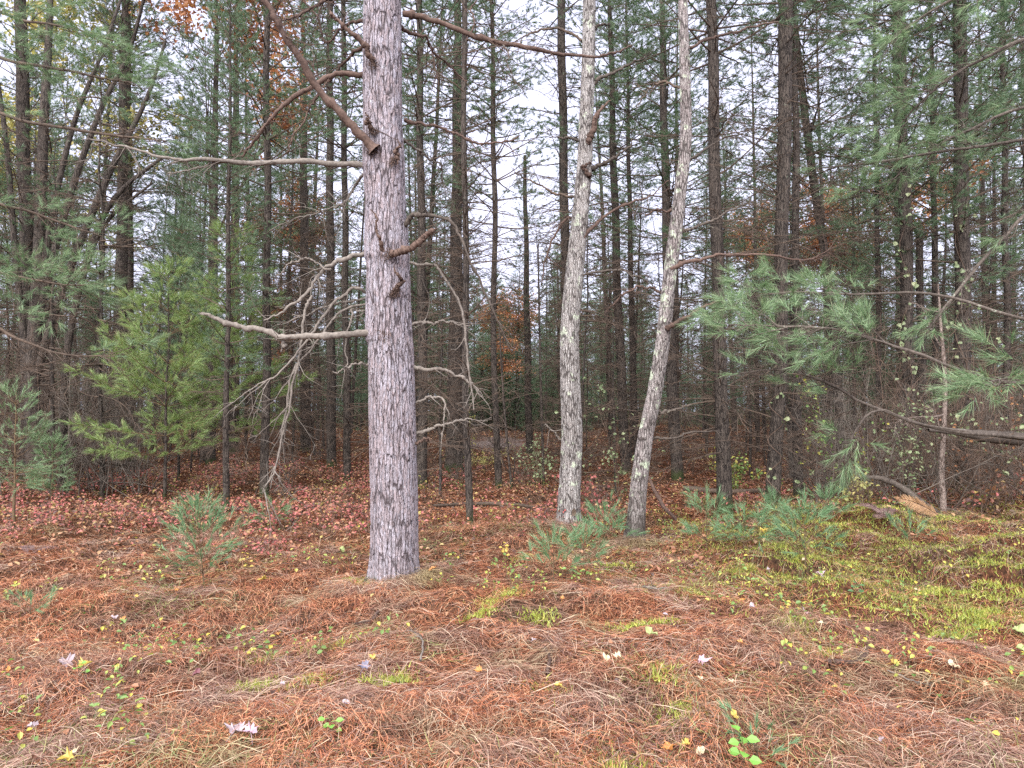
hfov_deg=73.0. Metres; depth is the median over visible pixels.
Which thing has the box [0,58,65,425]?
pine tree
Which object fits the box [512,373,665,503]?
leafy shrub
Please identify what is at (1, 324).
dead pine
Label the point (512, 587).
herb cover
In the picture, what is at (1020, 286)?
pine tree
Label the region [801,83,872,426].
pine tree
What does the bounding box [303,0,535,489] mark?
pine tree
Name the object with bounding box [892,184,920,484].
vine
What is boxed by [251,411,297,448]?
bare shrub
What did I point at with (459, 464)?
bare shrub
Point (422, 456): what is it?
bare shrub
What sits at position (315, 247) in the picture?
broadleaf tree
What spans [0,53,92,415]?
pine tree
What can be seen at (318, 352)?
pine tree
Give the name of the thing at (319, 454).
bare shrub
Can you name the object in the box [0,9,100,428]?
pine tree
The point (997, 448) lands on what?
bare shrub
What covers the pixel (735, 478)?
leafy shrub
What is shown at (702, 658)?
fallen leaf
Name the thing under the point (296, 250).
pine tree
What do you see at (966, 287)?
vine
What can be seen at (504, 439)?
bare shrub
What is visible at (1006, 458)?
bare shrub
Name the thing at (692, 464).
bare shrub
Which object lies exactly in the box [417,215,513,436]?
dead pine
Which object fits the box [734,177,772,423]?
pine tree
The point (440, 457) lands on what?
dead pine
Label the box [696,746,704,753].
fallen leaf
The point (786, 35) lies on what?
pine tree
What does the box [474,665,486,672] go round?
fallen leaf
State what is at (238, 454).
bare shrub
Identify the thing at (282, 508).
pine seedling
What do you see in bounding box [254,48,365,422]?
pine tree
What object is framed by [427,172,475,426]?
pine tree
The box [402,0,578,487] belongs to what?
pine tree
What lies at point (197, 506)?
pine seedling
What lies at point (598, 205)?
pine tree
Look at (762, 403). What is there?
dead pine
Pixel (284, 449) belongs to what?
bare shrub
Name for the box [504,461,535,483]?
bare shrub
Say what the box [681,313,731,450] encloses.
dead pine
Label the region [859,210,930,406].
pine tree
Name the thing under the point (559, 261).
pine tree
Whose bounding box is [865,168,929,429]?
pine tree
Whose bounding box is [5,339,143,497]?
bare shrub
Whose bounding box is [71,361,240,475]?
bare shrub
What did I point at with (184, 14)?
broadleaf tree
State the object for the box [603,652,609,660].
fallen leaf
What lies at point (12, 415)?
bare shrub
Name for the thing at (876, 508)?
fern
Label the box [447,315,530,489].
sapling
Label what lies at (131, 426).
bare shrub
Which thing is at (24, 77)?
pine tree
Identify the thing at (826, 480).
bare shrub
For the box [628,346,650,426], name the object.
dead pine
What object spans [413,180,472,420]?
pine tree
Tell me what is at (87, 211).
broadleaf tree
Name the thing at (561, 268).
dead pine
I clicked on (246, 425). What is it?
dead pine
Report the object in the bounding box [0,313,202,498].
bare shrub
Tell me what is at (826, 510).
pine seedling
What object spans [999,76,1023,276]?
pine tree
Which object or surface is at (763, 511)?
pine seedling
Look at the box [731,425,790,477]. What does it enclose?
bare shrub
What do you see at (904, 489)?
fallen branch
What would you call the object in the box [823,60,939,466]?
pine tree
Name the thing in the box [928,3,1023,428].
pine tree
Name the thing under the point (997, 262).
pine tree
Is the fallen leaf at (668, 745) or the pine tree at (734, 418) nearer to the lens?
the fallen leaf at (668, 745)
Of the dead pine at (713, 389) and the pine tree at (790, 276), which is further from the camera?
the dead pine at (713, 389)
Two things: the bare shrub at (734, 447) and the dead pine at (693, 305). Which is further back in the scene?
the bare shrub at (734, 447)
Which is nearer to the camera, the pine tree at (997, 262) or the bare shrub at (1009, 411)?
the bare shrub at (1009, 411)
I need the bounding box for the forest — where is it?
[0,242,1023,432]
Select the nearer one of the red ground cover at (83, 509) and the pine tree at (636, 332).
the red ground cover at (83, 509)
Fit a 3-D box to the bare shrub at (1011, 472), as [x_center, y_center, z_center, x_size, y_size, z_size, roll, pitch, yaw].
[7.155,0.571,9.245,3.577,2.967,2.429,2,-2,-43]
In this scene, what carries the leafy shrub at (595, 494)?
on the ground at (774, 563)
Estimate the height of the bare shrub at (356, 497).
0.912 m
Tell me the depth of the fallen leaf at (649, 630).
4.14 m
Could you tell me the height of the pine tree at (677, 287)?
16.511 m
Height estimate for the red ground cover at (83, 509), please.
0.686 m
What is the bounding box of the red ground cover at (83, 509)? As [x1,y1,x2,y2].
[0,455,1022,560]
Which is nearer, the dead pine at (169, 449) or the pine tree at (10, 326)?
the dead pine at (169, 449)
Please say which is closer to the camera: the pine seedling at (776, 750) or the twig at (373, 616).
the pine seedling at (776, 750)
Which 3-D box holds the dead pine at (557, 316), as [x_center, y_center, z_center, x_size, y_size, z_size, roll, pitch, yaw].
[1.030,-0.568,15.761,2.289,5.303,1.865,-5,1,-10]
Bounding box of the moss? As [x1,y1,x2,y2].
[217,493,1023,767]
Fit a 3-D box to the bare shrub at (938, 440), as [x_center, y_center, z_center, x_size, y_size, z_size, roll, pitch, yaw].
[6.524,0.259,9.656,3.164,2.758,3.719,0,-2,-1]
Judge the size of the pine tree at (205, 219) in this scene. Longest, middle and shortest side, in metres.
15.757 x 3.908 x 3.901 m
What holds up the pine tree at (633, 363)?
on the ground at (774, 563)
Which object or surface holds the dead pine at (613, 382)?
on the ground at (774, 563)
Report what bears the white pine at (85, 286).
on the ground at (774, 563)
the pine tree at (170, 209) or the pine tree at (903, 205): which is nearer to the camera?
the pine tree at (903, 205)
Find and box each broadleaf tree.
[0,0,192,420]
[0,99,144,421]
[128,0,340,462]
[241,170,350,439]
[474,285,543,400]
[725,190,835,416]
[799,153,994,430]
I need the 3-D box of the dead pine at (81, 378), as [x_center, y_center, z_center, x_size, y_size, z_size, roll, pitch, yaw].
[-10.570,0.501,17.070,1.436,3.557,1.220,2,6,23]
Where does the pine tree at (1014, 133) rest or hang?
on the ground at (774, 563)
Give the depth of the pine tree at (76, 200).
41.04 m
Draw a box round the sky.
[0,0,1023,410]
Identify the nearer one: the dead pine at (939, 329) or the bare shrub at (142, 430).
the bare shrub at (142, 430)
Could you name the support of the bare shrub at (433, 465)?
on the ground at (774, 563)
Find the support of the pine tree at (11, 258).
on the ground at (774, 563)
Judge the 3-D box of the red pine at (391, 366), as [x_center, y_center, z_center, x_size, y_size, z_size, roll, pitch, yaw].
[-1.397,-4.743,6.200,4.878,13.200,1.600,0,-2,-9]
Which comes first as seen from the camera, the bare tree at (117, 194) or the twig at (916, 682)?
the twig at (916, 682)
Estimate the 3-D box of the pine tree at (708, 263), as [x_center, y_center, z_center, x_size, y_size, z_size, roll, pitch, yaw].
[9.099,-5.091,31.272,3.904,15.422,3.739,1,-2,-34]
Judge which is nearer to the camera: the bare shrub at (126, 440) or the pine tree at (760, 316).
the bare shrub at (126, 440)
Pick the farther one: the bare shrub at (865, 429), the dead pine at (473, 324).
the dead pine at (473, 324)
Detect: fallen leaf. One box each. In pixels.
[26,721,38,727]
[57,747,84,760]
[59,650,75,666]
[77,657,92,672]
[192,668,199,675]
[224,721,246,741]
[243,722,257,744]
[357,659,370,674]
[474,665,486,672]
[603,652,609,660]
[612,650,621,658]
[645,626,657,634]
[661,740,678,749]
[682,737,689,749]
[695,654,711,665]
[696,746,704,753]
[731,708,738,718]
[948,659,959,667]
[1012,624,1023,633]
[1016,644,1023,651]
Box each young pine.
[0,373,68,529]
[19,426,76,502]
[57,253,257,501]
[120,212,224,481]
[124,213,316,435]
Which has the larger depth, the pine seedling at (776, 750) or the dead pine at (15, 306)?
the dead pine at (15, 306)
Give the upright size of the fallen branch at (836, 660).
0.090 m
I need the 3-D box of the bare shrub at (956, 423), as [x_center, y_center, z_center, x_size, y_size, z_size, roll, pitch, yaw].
[7.304,0.484,11.713,3.234,2.557,2.454,2,-2,-40]
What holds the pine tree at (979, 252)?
on the ground at (774, 563)
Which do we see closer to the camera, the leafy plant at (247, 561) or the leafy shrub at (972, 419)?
the leafy plant at (247, 561)
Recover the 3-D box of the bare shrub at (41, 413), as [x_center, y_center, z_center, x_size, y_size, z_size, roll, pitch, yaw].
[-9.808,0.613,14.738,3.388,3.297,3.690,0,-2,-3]
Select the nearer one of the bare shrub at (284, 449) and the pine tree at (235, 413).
the bare shrub at (284, 449)
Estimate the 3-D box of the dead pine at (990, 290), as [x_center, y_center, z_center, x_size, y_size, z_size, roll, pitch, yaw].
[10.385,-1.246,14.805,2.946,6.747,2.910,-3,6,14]
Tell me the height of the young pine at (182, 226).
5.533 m
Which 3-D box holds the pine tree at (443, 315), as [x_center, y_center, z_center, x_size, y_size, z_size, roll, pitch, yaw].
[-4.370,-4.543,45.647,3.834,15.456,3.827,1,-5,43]
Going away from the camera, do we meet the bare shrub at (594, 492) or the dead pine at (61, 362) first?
the bare shrub at (594, 492)
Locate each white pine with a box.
[0,0,200,392]
[674,0,1023,495]
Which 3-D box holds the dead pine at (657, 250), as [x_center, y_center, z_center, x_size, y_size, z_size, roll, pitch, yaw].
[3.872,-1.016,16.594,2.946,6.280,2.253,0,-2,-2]
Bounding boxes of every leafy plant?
[73,661,89,676]
[242,552,252,567]
[318,716,343,733]
[728,725,761,766]
[847,581,864,595]
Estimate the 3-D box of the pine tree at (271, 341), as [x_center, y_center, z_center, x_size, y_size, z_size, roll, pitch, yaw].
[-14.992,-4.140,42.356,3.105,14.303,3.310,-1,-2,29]
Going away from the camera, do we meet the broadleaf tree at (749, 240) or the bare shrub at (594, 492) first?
the bare shrub at (594, 492)
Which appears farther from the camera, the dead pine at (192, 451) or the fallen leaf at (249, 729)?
the dead pine at (192, 451)
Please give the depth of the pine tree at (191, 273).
45.50 m
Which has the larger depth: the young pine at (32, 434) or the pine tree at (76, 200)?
the pine tree at (76, 200)
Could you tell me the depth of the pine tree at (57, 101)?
28.27 m
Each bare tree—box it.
[0,0,197,481]
[25,147,212,494]
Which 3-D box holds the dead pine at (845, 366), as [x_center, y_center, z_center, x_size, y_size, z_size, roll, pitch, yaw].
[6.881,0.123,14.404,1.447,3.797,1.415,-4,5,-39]
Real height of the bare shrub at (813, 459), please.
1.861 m
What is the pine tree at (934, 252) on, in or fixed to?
on the ground at (774, 563)
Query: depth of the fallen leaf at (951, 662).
3.89 m
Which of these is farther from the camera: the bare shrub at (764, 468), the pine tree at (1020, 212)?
the pine tree at (1020, 212)
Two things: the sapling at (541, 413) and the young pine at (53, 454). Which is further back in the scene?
the sapling at (541, 413)
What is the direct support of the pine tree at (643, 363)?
on the ground at (774, 563)
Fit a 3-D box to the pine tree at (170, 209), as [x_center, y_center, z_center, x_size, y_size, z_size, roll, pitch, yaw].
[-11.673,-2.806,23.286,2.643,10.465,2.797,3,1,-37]
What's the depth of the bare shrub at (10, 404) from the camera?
12.91 m
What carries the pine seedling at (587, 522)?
on the ground at (774, 563)
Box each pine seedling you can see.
[0,582,59,616]
[154,487,252,584]
[244,495,295,525]
[515,516,588,581]
[551,514,615,574]
[580,490,629,541]
[592,510,651,546]
[677,482,742,548]
[705,499,779,553]
[716,697,801,766]
[747,484,803,526]
[759,487,850,565]
[798,481,858,521]
[885,506,938,549]
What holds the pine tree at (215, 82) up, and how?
on the ground at (774, 563)
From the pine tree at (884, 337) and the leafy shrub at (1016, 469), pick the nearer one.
the leafy shrub at (1016, 469)
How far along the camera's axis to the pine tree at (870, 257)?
19.14 m
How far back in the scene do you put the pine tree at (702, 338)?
18.59 m
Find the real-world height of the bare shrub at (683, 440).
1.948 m
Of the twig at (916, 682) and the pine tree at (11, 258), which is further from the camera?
the pine tree at (11, 258)
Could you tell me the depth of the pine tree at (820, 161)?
24.86 m
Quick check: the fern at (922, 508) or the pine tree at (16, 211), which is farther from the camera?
the pine tree at (16, 211)
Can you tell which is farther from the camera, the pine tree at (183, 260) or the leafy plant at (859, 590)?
the pine tree at (183, 260)
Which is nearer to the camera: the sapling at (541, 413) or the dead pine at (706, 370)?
the sapling at (541, 413)
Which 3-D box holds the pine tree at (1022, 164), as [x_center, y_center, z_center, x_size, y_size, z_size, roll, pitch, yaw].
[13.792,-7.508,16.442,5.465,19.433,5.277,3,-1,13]
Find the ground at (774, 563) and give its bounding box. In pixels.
[0,411,1023,767]
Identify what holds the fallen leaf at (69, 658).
on the ground at (774, 563)
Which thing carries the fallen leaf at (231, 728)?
on the ground at (774, 563)
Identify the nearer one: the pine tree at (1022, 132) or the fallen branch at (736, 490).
the fallen branch at (736, 490)
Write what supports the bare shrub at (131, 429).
on the ground at (774, 563)
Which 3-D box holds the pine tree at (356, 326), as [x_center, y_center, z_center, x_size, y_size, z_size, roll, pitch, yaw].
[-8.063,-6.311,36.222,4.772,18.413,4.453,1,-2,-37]
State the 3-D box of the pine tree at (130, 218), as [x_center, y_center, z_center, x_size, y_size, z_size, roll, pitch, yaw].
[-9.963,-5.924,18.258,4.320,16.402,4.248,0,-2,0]
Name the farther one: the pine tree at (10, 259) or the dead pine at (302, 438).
the pine tree at (10, 259)
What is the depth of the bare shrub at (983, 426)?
12.36 m
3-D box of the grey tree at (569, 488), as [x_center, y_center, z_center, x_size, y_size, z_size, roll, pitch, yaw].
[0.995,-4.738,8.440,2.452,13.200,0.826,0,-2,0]
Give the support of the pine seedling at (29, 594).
on the ground at (774, 563)
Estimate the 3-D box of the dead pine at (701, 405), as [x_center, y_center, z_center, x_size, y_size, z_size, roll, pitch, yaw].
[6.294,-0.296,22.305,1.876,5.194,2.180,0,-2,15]
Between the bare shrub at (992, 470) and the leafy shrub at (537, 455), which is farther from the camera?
the leafy shrub at (537, 455)
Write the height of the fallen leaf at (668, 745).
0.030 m
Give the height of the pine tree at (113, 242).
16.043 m
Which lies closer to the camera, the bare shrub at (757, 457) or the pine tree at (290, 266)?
the bare shrub at (757, 457)
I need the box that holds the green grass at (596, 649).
[0,497,1023,767]
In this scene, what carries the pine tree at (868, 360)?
on the ground at (774, 563)
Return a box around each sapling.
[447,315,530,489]
[498,223,614,485]
[889,284,949,511]
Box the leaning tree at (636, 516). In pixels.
[579,0,849,540]
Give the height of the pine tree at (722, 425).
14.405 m
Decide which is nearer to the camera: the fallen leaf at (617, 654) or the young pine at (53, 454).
the fallen leaf at (617, 654)
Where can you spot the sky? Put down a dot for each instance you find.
(501, 169)
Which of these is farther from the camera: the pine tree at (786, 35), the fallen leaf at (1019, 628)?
the pine tree at (786, 35)
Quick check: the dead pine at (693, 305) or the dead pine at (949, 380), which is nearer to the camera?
the dead pine at (693, 305)
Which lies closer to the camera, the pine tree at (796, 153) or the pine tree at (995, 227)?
the pine tree at (796, 153)
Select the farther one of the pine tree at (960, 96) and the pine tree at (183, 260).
the pine tree at (183, 260)
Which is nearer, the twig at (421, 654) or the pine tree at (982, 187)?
the twig at (421, 654)
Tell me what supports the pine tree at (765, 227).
on the ground at (774, 563)
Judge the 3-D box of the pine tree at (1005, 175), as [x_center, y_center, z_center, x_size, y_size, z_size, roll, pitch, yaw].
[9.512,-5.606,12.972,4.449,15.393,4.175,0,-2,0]
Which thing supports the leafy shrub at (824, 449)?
on the ground at (774, 563)
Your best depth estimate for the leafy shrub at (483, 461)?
16.96 m
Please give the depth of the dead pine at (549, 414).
22.88 m
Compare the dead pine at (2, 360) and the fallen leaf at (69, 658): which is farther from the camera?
the dead pine at (2, 360)
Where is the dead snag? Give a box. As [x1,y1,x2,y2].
[915,229,927,485]
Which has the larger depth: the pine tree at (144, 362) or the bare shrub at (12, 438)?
the pine tree at (144, 362)
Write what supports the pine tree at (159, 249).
on the ground at (774, 563)
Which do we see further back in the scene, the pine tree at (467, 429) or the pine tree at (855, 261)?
the pine tree at (855, 261)
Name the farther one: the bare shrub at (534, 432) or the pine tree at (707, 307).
the pine tree at (707, 307)
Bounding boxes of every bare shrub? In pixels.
[0,308,47,476]
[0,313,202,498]
[0,325,174,492]
[0,331,112,470]
[0,340,105,480]
[0,352,58,448]
[0,356,61,472]
[0,360,64,496]
[0,364,128,470]
[0,384,81,471]
[1,350,195,480]
[1,359,94,460]
[4,362,160,479]
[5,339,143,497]
[10,316,194,484]
[54,351,200,497]
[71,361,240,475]
[76,348,206,475]
[80,370,158,467]
[215,417,275,463]
[248,444,312,498]
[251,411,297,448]
[269,429,315,463]
[295,419,342,459]
[337,481,370,515]
[416,415,445,483]
[427,438,449,475]
[434,436,487,479]
[469,391,492,447]
[488,423,520,452]
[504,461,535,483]
[509,408,555,445]
[528,415,560,464]
[581,463,614,505]
[649,450,670,474]
[661,440,714,476]
[663,408,704,455]
[730,434,745,456]
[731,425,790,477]
[743,441,810,485]
[758,314,1011,518]
[762,356,938,486]
[763,364,904,497]
[782,379,881,504]
[783,404,845,486]
[784,384,878,492]
[784,385,936,497]
[784,387,989,488]
[786,333,982,495]
[788,345,1023,505]
[837,330,1023,506]
[854,383,985,484]
[855,315,1023,497]
[857,373,1007,509]
[862,341,1023,487]
[865,337,1013,489]
[919,362,1023,509]
[920,379,1023,493]
[922,314,1023,513]
[930,364,1023,492]
[947,347,1023,480]
[978,386,1022,475]
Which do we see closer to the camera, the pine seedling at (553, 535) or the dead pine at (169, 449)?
the pine seedling at (553, 535)
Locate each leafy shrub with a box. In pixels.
[442,412,510,465]
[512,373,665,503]
[512,433,559,483]
[526,458,616,519]
[707,447,765,489]
[787,297,1023,510]
[796,365,901,500]
[824,378,948,497]
[833,462,883,504]
[906,381,1023,504]
[925,464,1023,518]
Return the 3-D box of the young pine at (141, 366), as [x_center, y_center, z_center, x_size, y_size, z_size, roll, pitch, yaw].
[-5.744,-0.117,11.162,2.864,4.122,2.511,-1,-2,18]
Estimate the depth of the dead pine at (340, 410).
18.73 m
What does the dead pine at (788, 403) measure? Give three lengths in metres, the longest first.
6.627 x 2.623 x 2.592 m
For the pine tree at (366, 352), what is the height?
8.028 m
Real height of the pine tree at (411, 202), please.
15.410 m
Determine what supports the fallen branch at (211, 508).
on the ground at (774, 563)
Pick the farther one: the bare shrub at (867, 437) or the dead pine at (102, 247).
the dead pine at (102, 247)
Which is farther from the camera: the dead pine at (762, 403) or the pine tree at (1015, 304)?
the pine tree at (1015, 304)
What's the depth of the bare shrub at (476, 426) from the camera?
24.41 m
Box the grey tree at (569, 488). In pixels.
[494,0,691,524]
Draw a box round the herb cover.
[0,479,1023,757]
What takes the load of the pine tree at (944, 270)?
on the ground at (774, 563)
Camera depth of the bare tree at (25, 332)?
13.58 m
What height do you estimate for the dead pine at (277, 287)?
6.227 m
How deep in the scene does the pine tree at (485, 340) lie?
37.37 m
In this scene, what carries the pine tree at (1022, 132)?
on the ground at (774, 563)
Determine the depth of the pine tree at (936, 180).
26.93 m
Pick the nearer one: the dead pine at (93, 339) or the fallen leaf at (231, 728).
the fallen leaf at (231, 728)
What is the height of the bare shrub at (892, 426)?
2.793 m
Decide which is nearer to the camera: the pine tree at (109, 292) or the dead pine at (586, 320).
the dead pine at (586, 320)
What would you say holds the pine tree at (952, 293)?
on the ground at (774, 563)
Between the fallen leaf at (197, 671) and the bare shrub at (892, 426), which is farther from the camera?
the bare shrub at (892, 426)
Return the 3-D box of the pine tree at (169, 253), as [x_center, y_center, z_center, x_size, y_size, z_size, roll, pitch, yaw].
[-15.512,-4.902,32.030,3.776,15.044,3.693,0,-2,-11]
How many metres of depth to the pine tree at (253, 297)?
32.96 m
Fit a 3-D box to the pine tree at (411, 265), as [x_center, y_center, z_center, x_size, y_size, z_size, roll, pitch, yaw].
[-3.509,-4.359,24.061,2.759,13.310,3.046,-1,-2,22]
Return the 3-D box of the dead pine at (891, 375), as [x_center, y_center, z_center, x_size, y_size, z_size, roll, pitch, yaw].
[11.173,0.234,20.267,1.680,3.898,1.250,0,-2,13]
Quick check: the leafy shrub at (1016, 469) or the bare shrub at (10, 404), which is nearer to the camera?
the leafy shrub at (1016, 469)
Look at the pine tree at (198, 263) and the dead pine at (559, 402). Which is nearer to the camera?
the dead pine at (559, 402)
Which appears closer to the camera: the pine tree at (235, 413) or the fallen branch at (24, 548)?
the fallen branch at (24, 548)
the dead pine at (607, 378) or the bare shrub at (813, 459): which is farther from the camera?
the dead pine at (607, 378)
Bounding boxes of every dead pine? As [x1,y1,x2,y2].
[0,97,129,494]
[0,140,95,452]
[0,213,54,457]
[0,217,19,449]
[1,53,189,496]
[10,274,95,432]
[27,292,97,483]
[48,334,106,446]
[55,296,141,472]
[57,310,113,415]
[146,273,202,460]
[154,290,224,471]
[174,321,222,456]
[199,220,292,461]
[243,281,296,449]
[269,317,319,466]
[270,221,357,454]
[271,276,337,453]
[274,298,326,441]
[304,339,357,460]
[411,228,497,495]
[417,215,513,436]
[508,245,605,460]
[518,157,642,484]
[526,245,604,481]
[531,259,594,450]
[536,324,595,460]
[556,305,603,453]
[579,306,616,446]
[580,196,659,452]
[581,271,652,493]
[589,332,637,447]
[625,217,733,466]
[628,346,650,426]
[633,192,739,475]
[652,304,705,454]
[681,306,733,451]
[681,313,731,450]
[686,208,789,476]
[695,325,741,451]
[729,164,860,478]
[729,292,789,465]
[730,285,772,451]
[739,323,788,452]
[763,309,828,441]
[787,294,853,463]
[811,301,872,467]
[868,330,915,453]
[882,276,949,449]
[900,268,974,429]
[917,177,1022,473]
[931,165,1023,473]
[931,340,974,448]
[944,319,1003,451]
[994,265,1023,460]
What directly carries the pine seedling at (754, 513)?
on the ground at (774, 563)
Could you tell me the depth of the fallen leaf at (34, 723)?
3.27 m
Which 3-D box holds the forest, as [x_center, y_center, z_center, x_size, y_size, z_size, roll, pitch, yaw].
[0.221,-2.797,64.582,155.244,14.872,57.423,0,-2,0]
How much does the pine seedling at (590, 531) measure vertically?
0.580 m
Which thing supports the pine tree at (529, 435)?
on the ground at (774, 563)
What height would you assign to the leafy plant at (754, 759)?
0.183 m
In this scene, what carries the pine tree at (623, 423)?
on the ground at (774, 563)
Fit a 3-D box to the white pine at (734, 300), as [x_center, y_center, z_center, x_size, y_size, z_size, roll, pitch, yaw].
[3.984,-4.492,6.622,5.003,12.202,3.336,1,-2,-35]
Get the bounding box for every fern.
[857,502,897,518]
[897,494,936,517]
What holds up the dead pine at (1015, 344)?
on the ground at (774, 563)
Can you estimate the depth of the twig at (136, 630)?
4.74 m
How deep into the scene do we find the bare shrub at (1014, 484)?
9.46 m
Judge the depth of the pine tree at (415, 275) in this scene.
31.27 m
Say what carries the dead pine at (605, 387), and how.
on the ground at (774, 563)
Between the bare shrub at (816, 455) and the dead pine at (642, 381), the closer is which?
the bare shrub at (816, 455)
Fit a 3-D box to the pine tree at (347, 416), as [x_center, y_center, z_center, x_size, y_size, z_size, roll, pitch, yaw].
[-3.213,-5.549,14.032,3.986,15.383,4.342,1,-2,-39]
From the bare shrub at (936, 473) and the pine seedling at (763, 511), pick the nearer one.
the pine seedling at (763, 511)
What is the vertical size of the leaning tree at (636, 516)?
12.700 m
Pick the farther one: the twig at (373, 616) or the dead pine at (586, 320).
the dead pine at (586, 320)
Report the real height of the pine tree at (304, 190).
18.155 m
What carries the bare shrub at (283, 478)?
on the ground at (774, 563)
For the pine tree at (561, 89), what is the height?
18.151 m
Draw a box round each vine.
[766,383,790,501]
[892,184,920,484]
[946,181,976,488]
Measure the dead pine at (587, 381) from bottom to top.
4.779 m
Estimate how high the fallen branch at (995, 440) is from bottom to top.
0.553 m
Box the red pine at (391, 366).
[67,0,634,585]
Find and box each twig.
[100,611,161,641]
[346,610,379,625]
[402,628,423,661]
[642,582,666,589]
[887,669,934,688]
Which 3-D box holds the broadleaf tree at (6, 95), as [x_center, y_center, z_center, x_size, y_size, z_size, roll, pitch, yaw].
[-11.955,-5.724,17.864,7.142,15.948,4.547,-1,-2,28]
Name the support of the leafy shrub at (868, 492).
on the ground at (774, 563)
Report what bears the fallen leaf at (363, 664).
on the ground at (774, 563)
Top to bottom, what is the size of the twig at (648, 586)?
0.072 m
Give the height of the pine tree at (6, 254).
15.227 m
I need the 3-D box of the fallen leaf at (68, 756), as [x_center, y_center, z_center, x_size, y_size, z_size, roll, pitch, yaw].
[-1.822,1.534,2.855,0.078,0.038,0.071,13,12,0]
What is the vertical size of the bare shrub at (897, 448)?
2.195 m
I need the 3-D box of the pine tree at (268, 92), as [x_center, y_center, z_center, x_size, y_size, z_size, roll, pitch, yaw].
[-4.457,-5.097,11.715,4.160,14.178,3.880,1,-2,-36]
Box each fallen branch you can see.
[20,545,58,553]
[159,500,243,513]
[433,490,552,511]
[526,635,558,675]
[648,476,689,520]
[683,477,764,494]
[823,632,870,667]
[839,457,942,514]
[909,416,1023,446]
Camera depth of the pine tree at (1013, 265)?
35.86 m
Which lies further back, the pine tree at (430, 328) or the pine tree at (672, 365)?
the pine tree at (430, 328)
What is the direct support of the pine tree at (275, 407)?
on the ground at (774, 563)
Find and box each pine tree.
[0,0,123,480]
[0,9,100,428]
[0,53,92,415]
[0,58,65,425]
[0,78,18,409]
[0,98,89,408]
[0,181,19,354]
[0,194,18,389]
[2,234,18,377]
[4,149,84,411]
[11,118,89,408]
[35,0,209,461]
[41,0,199,469]
[44,0,160,458]
[46,163,107,453]
[73,246,109,395]
[76,57,169,441]
[89,216,137,381]
[113,0,364,496]
[122,0,307,464]
[134,82,225,443]
[134,147,200,451]
[134,305,155,434]
[135,125,206,423]
[141,107,208,425]
[141,169,208,384]
[149,177,218,424]
[152,0,309,451]
[156,36,253,443]
[160,0,290,505]
[174,172,225,432]
[201,8,298,442]
[217,157,284,433]
[233,0,448,480]
[239,74,341,439]
[240,250,288,408]
[241,231,290,414]
[242,0,358,450]
[244,101,314,434]
[248,0,368,466]
[251,104,325,438]
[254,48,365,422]
[296,242,342,430]
[297,209,360,423]
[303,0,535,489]
[309,254,342,447]
[326,97,368,432]
[349,175,413,419]
[353,0,556,471]
[355,285,368,401]
[360,0,570,525]
[402,0,489,457]
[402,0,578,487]
[402,67,447,441]
[403,104,449,423]
[405,148,434,299]
[412,196,449,432]
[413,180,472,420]
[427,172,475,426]
[429,207,472,428]
[438,220,497,411]
[468,303,489,425]
[470,263,520,418]
[482,0,645,442]
[485,155,560,453]
[501,246,533,429]
[514,0,710,474]
[521,238,559,431]
[535,139,601,366]
[542,249,560,428]
[554,58,660,434]
[563,0,777,481]
[574,0,690,462]
[587,0,861,513]
[589,1,674,422]
[601,159,661,458]
[625,2,729,429]
[626,232,657,394]
[632,0,955,503]
[678,104,752,438]
[681,105,753,420]
[684,139,753,460]
[689,194,733,426]
[692,0,927,484]
[694,115,761,430]
[701,0,897,497]
[702,0,827,451]
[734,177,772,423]
[737,259,768,425]
[745,129,814,439]
[746,205,772,425]
[747,92,830,428]
[749,0,1023,491]
[751,0,893,446]
[759,173,829,466]
[800,237,820,418]
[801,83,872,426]
[803,0,952,483]
[807,78,901,461]
[818,124,900,452]
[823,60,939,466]
[830,0,1023,482]
[841,1,953,446]
[841,279,875,396]
[843,261,892,438]
[845,0,1023,490]
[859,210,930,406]
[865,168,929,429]
[867,224,895,428]
[881,0,1023,481]
[884,37,995,395]
[900,164,981,435]
[926,0,1023,430]
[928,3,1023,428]
[928,214,981,425]
[930,48,1023,428]
[940,95,1023,421]
[946,150,1023,413]
[952,98,1023,423]
[970,0,1023,411]
[973,187,1023,422]
[974,114,1023,421]
[975,1,1023,397]
[998,189,1023,423]
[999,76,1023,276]
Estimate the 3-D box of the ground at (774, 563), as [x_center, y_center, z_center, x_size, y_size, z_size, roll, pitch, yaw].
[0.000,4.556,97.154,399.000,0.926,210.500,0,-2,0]
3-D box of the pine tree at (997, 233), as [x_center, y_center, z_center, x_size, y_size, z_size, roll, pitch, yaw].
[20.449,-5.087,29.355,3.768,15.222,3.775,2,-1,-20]
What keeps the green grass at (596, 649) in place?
on the ground at (774, 563)
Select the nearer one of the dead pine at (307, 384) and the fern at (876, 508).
the fern at (876, 508)
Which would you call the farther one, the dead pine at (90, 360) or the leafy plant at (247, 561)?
the dead pine at (90, 360)
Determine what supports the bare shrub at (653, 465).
on the ground at (774, 563)
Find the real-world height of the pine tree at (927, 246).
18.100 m
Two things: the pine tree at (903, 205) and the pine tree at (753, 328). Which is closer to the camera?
the pine tree at (903, 205)
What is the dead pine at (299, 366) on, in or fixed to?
on the ground at (774, 563)

